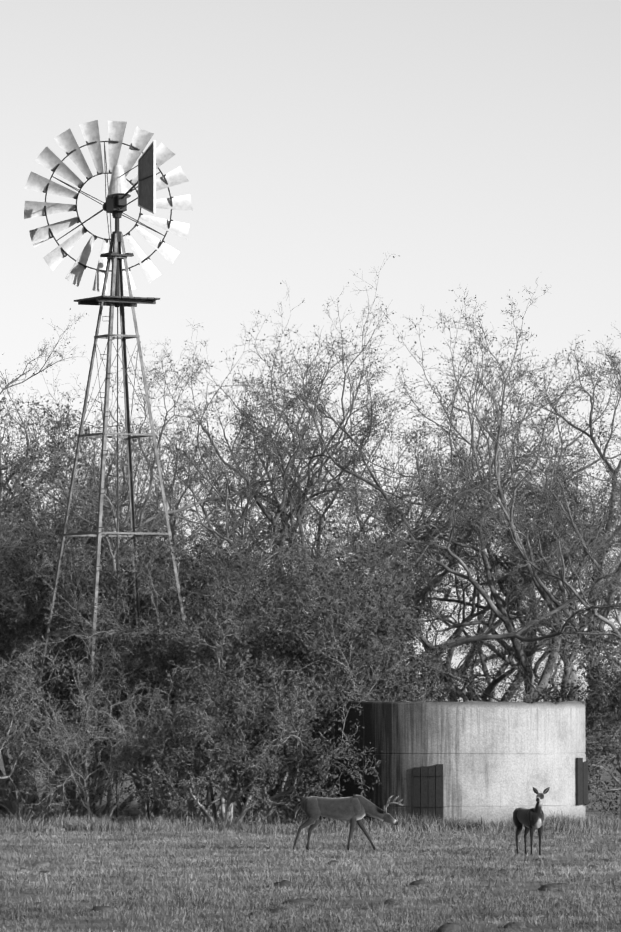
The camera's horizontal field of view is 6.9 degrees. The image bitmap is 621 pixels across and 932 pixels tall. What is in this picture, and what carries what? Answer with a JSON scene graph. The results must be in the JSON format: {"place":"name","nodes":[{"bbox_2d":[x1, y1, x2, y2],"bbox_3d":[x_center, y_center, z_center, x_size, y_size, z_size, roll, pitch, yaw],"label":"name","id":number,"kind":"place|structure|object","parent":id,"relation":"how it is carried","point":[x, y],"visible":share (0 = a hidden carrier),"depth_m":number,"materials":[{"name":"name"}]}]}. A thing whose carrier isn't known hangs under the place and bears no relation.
{"place":"outdoors","nodes":[
{"label":"outdoors","id":0,"kind":"place"},
{"bbox_2d":[0,711,620,931],"bbox_3d":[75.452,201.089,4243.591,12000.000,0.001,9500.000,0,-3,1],"label":"ground","id":1,"kind":"structure","parent":0,"point":[359,901],"depth_m":71.55,"materials":[{"name":"grey plant"}]},
{"bbox_2d":[66,778,70,818],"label":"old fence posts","id":2,"kind":"object","parent":1,"relation":"on","point":[68,797],"visible":0.3,"depth_m":110.36,"materials":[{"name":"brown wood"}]},
{"bbox_2d":[16,120,217,820],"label":"windmill","id":3,"kind":"object","parent":1,"relation":"on","point":[151,159],"visible":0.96,"depth_m":113.41,"materials":[{"name":"metal"}]},
{"bbox_2d":[0,857,619,931],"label":"pasture clods","id":4,"kind":"object","parent":1,"relation":"on","point":[448,927],"visible":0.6,"depth_m":64.86,"materials":[{"name":"soil"}]},
{"bbox_2d":[0,253,620,818],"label":"bare trees","id":5,"kind":"object","parent":1,"relation":"on","point":[526,565],"depth_m":117.17,"materials":[{"name":"grey plant"}]},
{"bbox_2d":[0,392,620,826],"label":"leafy brush","id":6,"kind":"object","parent":1,"relation":"on","point":[302,694],"depth_m":108.90,"materials":[{"name":"grey plant"}]},
{"bbox_2d":[0,806,620,931],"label":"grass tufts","id":7,"kind":"object","parent":1,"relation":"on","point":[589,826],"visible":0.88,"depth_m":78.20,"materials":[{"name":"grey plant"}]},
{"bbox_2d":[293,794,402,850],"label":"buck","id":8,"kind":"object","parent":1,"relation":"on","point":[353,809],"visible":1,"depth_m":88.72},
{"bbox_2d":[335,701,589,825],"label":"concrete water tank","id":9,"kind":"object","parent":1,"relation":"on","point":[476,760],"visible":0.83,"depth_m":103.53,"materials":[{"name":"grey concrete"}]},
{"bbox_2d":[513,787,549,855],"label":"deer","id":10,"kind":"object","parent":1,"relation":"on","point":[531,820],"visible":0.96,"depth_m":86.00},
{"bbox_2d":[0,0,620,708],"label":"sky","id":11,"kind":"structure","parent":0,"point":[476,144],"materials":[{"name":"white"}]}
]}

